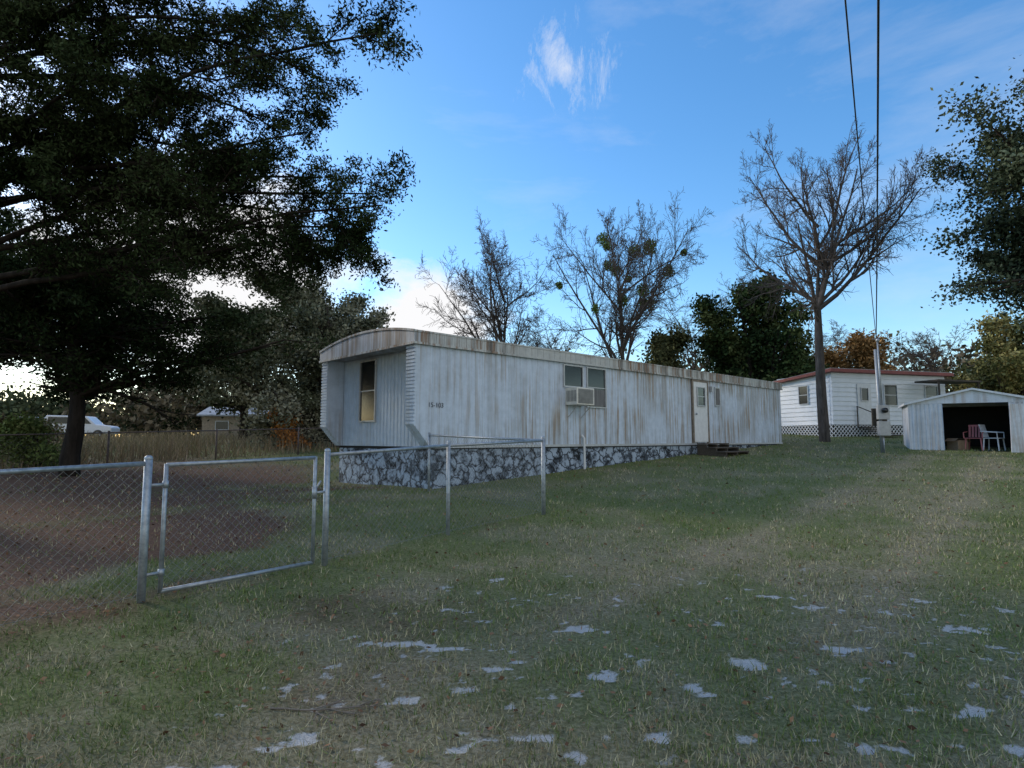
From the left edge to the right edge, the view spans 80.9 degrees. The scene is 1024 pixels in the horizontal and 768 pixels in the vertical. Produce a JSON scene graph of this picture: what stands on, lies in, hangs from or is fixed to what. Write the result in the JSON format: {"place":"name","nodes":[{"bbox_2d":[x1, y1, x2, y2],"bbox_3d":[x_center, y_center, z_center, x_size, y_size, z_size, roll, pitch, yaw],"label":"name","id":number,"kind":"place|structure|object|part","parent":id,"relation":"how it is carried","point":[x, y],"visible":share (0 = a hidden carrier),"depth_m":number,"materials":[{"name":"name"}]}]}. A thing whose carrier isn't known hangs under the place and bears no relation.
{"place":"outdoors","nodes":[
{"label":"outdoors","id":0,"kind":"place"},
{"bbox_2d":[0,433,1023,767],"bbox_3d":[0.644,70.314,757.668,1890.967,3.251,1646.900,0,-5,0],"label":"ground","id":1,"kind":"structure","parent":0,"point":[490,658],"depth_m":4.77,"materials":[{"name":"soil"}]},
{"bbox_2d":[0,405,63,468],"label":"shrub","id":2,"kind":"object","parent":1,"relation":"on","point":[24,424],"visible":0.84,"depth_m":16.99,"materials":[{"name":"green plant"}]},
{"bbox_2d":[0,410,65,460],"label":"shrub","id":3,"kind":"object","parent":1,"relation":"on","point":[53,430],"visible":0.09,"depth_m":21.81,"materials":[{"name":"green plant"}]},
{"bbox_2d":[0,206,126,375],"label":"cedar tree","id":4,"kind":"object","parent":1,"relation":"on","point":[16,219],"visible":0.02,"depth_m":18.73,"materials":[{"name":"green plant"}]},
{"bbox_2d":[0,455,152,626],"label":"chain link fence","id":5,"kind":"object","parent":1,"relation":"on","point":[147,463],"visible":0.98,"depth_m":4.94,"materials":[{"name":"metal"}]},
{"bbox_2d":[147,456,324,592],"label":"chain link gate","id":6,"kind":"structure","parent":5,"relation":"attached to","point":[159,573],"depth_m":5.66,"materials":[{"name":"metal"}]},
{"bbox_2d":[45,415,119,437],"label":"parked car","id":7,"kind":"object","parent":1,"relation":"on","point":[93,424],"visible":0.31,"depth_m":43.33,"materials":[{"name":"white paint"}]},
{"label":"window","id":8,"kind":"part","parent":7,"relation":"part of","materials":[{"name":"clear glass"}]},
{"bbox_2d":[0,427,341,467],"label":"wire fence","id":9,"kind":"object","parent":1,"relation":"on","point":[109,440],"visible":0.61,"depth_m":19.77,"materials":[{"name":"metal"}]},
{"bbox_2d":[0,428,343,468],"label":"tall weeds","id":10,"kind":"object","parent":1,"relation":"on","point":[198,439],"visible":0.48,"depth_m":24.72,"materials":[{"name":"beige plant"}]},
{"bbox_2d":[0,208,351,476],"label":"cedar tree","id":11,"kind":"object","parent":1,"relation":"on","point":[93,334],"visible":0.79,"depth_m":15.55,"materials":[{"name":"green plant"}]},
{"bbox_2d":[0,0,422,318],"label":"cedar tree","id":12,"kind":"object","parent":1,"relation":"on","point":[69,167],"visible":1,"depth_m":9.15,"materials":[{"name":"green plant"}]},
{"bbox_2d":[134,290,321,439],"bbox_3d":[-16.506,-1.021,38.134,13.621,9.666,11.431,2,-6,-19],"label":"live oak tree","id":13,"kind":"object","parent":1,"relation":"on","point":[212,300],"visible":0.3,"depth_m":35.66,"materials":[{"name":"green plant"}]},
{"bbox_2d":[196,407,269,436],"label":"outbuilding","id":14,"kind":"structure","parent":1,"relation":"on","point":[215,422],"depth_m":45.05,"materials":[{"name":"grey metal"}]},
{"bbox_2d":[215,421,228,429],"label":"window","id":15,"kind":"structure","parent":14,"relation":"in","point":[219,425],"depth_m":45.03,"materials":[{"name":"grey glass"}]},
{"bbox_2d":[265,407,315,450],"bbox_3d":[-9.763,1.918,26.383,2.212,2.340,1.707,3,-6,-30],"label":"autumn shrub","id":16,"kind":"object","parent":1,"relation":"on","point":[285,432],"visible":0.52,"depth_m":26.12,"materials":[{"name":"brown plant"}]},
{"bbox_2d":[189,267,395,448],"bbox_3d":[-9.480,-0.971,28.461,8.399,9.047,8.337,-2,-6,25],"label":"live oak tree","id":17,"kind":"object","parent":1,"relation":"on","point":[315,317],"visible":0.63,"depth_m":26.87,"materials":[{"name":"green plant"}]},
{"bbox_2d":[321,432,545,565],"bbox_3d":[-0.750,1.542,9.445,2.571,1.632,6.060,0,-5,0],"label":"chain link fence","id":18,"kind":"object","parent":1,"relation":"on","point":[328,454],"visible":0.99,"depth_m":7.90,"materials":[{"name":"metal"}]},
{"bbox_2d":[415,210,555,347],"bbox_3d":[-1.455,-3.295,37.085,8.367,13.573,9.645,0,-5,0],"label":"bare tree","id":19,"kind":"object","parent":1,"relation":"on","point":[495,313],"visible":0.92,"depth_m":35.29,"materials":[{"name":"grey plant"}]},
{"bbox_2d":[0,449,1019,767],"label":"fallen leaves","id":20,"kind":"object","parent":1,"relation":"on","point":[560,705],"depth_m":4.31,"materials":[{"name":"plant"}]},
{"bbox_2d":[0,324,1023,435],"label":"distant wood","id":21,"kind":"object","parent":1,"relation":"on","point":[121,418],"visible":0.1,"depth_m":60.25,"materials":[{"name":"green plant"}]},
{"bbox_2d":[319,328,782,488],"bbox_3d":[3.197,1.207,20.335,18.262,4.410,4.918,5,-7,-43],"label":"mobile home","id":22,"kind":"object","parent":1,"relation":"on","point":[384,388],"visible":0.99,"depth_m":15.42,"materials":[{"name":"white metal"}]},
{"bbox_2d":[358,359,376,421],"bbox_3d":[-3.636,0.175,15.101,0.045,1.560,0.810,5,-7,-43],"label":"window","id":23,"kind":"structure","parent":22,"relation":"in","point":[368,368],"depth_m":15.12,"materials":[{"name":"yellow glass"}]},
{"bbox_2d":[563,364,583,387],"bbox_3d":[1.660,-0.208,16.242,0.800,0.610,0.045,5,-7,-43],"label":"window","id":24,"kind":"structure","parent":22,"relation":"in","point":[573,375],"depth_m":16.25,"materials":[{"name":"grey glass"}]},
{"bbox_2d":[586,367,606,408],"bbox_3d":[2.372,0.112,16.874,0.840,1.130,0.045,5,-7,-43],"label":"window","id":25,"kind":"structure","parent":22,"relation":"in","point":[595,377],"depth_m":16.93,"materials":[{"name":"grey glass"}]},
{"bbox_2d":[691,379,709,442],"bbox_3d":[6.485,0.937,20.561,1.060,2.150,0.125,5,-7,-43],"label":"door","id":26,"kind":"structure","parent":22,"relation":"in","point":[699,388],"depth_m":20.53,"materials":[{"name":"white paint"}]},
{"bbox_2d":[714,387,720,405],"bbox_3d":[7.335,0.463,21.468,0.370,0.670,0.045,5,-7,-43],"label":"window","id":27,"kind":"structure","parent":22,"relation":"in","point":[717,401],"depth_m":21.46,"materials":[{"name":"glass"}]},
{"bbox_2d":[517,304,587,352],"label":"bare tree","id":28,"kind":"object","parent":1,"relation":"on","point":[538,336],"visible":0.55,"depth_m":41.51,"materials":[{"name":"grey plant"}]},
{"bbox_2d":[532,186,713,359],"bbox_3d":[6.260,-3.990,33.922,9.385,14.016,9.054,3,-6,-30],"label":"bare tree","id":29,"kind":"object","parent":1,"relation":"on","point":[646,301],"visible":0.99,"depth_m":33.58,"materials":[{"name":"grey plant"}]},
{"bbox_2d":[641,322,695,368],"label":"evergreen tree","id":30,"kind":"object","parent":1,"relation":"on","point":[663,349],"visible":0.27,"depth_m":42.23,"materials":[{"name":"green plant"}]},
{"bbox_2d":[635,271,755,370],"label":"bare tree","id":31,"kind":"object","parent":1,"relation":"on","point":[694,354],"visible":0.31,"depth_m":47.76,"materials":[{"name":"grey plant"}]},
{"bbox_2d":[697,443,748,456],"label":"wooden steps","id":32,"kind":"structure","parent":1,"relation":"on","point":[723,449],"depth_m":19.80,"materials":[{"name":"grey wood"}]},
{"bbox_2d":[684,269,829,380],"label":"evergreen tree","id":33,"kind":"object","parent":1,"relation":"on","point":[751,350],"visible":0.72,"depth_m":40.19,"materials":[{"name":"green plant"}]},
{"bbox_2d":[780,319,849,359],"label":"bare tree","id":34,"kind":"object","parent":1,"relation":"on","point":[833,338],"visible":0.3,"depth_m":49.18,"materials":[{"name":"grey plant"}]},
{"bbox_2d":[728,120,962,441],"bbox_3d":[13.645,-4.366,26.079,7.861,14.126,8.523,0,-5,0],"label":"bare tree","id":35,"kind":"object","parent":1,"relation":"on","point":[823,261],"visible":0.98,"depth_m":25.52,"materials":[{"name":"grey plant"}]},
{"bbox_2d":[812,328,900,370],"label":"autumn tree","id":36,"kind":"object","parent":1,"relation":"on","point":[859,348],"visible":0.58,"depth_m":44.50,"materials":[{"name":"orange plant"}]},
{"bbox_2d":[772,368,981,436],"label":"white house","id":37,"kind":"structure","parent":1,"relation":"on","point":[851,398],"depth_m":30.21,"materials":[{"name":"white wood"}]},
{"bbox_2d":[798,385,808,404],"bbox_3d":[15.041,0.579,30.989,0.045,0.970,0.670,2,-5,-16],"label":"window","id":38,"kind":"structure","parent":37,"relation":"in","point":[803,396],"depth_m":30.99,"materials":[{"name":"grey glass"}]},
{"bbox_2d":[857,384,871,424],"bbox_3d":[17.469,1.003,29.699,0.850,2.020,0.078,2,-5,-16],"label":"door","id":39,"kind":"structure","parent":37,"relation":"in","point":[863,390],"depth_m":29.69,"materials":[{"name":"white paint"}]},
{"bbox_2d":[883,384,897,405],"bbox_3d":[19.072,0.559,30.228,0.870,1.070,0.045,2,-5,-16],"label":"window","id":40,"kind":"structure","parent":37,"relation":"in","point":[890,392],"depth_m":30.24,"materials":[{"name":"grey glass"}]},
{"bbox_2d":[924,386,937,397],"bbox_3d":[21.664,0.629,30.981,0.870,1.070,0.045,2,-5,-16],"label":"window","id":41,"kind":"structure","parent":37,"relation":"in","point":[930,391],"depth_m":31.01,"materials":[{"name":"grey glass"}]},
{"bbox_2d":[871,338,890,452],"bbox_3d":[12.400,0.475,20.141,0.500,4.071,0.400,0,-5,0],"label":"meter pole","id":42,"kind":"object","parent":1,"relation":"on","point":[880,414],"visible":0.97,"depth_m":20.10,"materials":[{"name":"metal"}]},
{"bbox_2d":[844,0,875,334],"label":"overhead cable","id":43,"kind":"object","parent":42,"relation":"attached to","point":[857,140],"visible":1,"depth_m":8.38,"materials":[{"name":"black rubber"}]},
{"bbox_2d":[876,0,879,338],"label":"overhead cable","id":44,"kind":"object","parent":42,"relation":"attached to","point":[878,21],"visible":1,"depth_m":9.34,"materials":[{"name":"black rubber"}]},
{"bbox_2d":[883,322,975,371],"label":"bare tree","id":45,"kind":"object","parent":1,"relation":"on","point":[933,351],"visible":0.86,"depth_m":46.55,"materials":[{"name":"grey plant"}]},
{"bbox_2d":[898,388,1023,451],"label":"metal shed","id":46,"kind":"structure","parent":1,"relation":"on","point":[933,423],"depth_m":21.45,"materials":[{"name":"white paint"}]},
{"bbox_2d":[945,438,970,449],"bbox_3d":[15.761,2.132,21.228,0.800,0.423,0.400,2,-5,-17],"label":"cardboard box","id":47,"kind":"object","parent":46,"relation":"in","point":[955,443],"visible":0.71,"depth_m":21.08,"materials":[{"name":"brown cardboard"}]},
{"bbox_2d":[963,425,984,450],"bbox_3d":[16.262,1.881,21.087,0.589,0.902,0.572,5,-7,-41],"label":"plastic chair","id":48,"kind":"object","parent":46,"relation":"in","point":[975,426],"visible":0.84,"depth_m":21.20,"materials":[{"name":"red plastic"}]},
{"bbox_2d":[978,424,1005,450],"bbox_3d":[16.535,1.844,20.681,0.572,0.902,0.589,3,-6,-31],"label":"plastic chair","id":49,"kind":"object","parent":46,"relation":"in","point":[983,429],"visible":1,"depth_m":20.70,"materials":[{"name":"white plastic"}]},
{"bbox_2d":[1009,404,1023,451],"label":"loose door panel","id":50,"kind":"structure","parent":46,"relation":"in","point":[1016,410],"depth_m":19.78,"materials":[{"name":"metal"}]},
{"bbox_2d":[906,55,1023,332],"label":"live oak tree","id":51,"kind":"object","parent":1,"relation":"on","point":[1003,176],"visible":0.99,"depth_m":22.01,"materials":[{"name":"green plant"}]},
{"bbox_2d":[945,303,1023,395],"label":"autumn tree","id":52,"kind":"object","parent":1,"relation":"on","point":[1007,356],"visible":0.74,"depth_m":43.76,"materials":[{"name":"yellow plant"}]},
{"bbox_2d":[0,0,1023,435],"label":"sky","id":53,"kind":"structure","parent":0,"point":[510,110],"materials":[{"name":"blue"}]}
]}

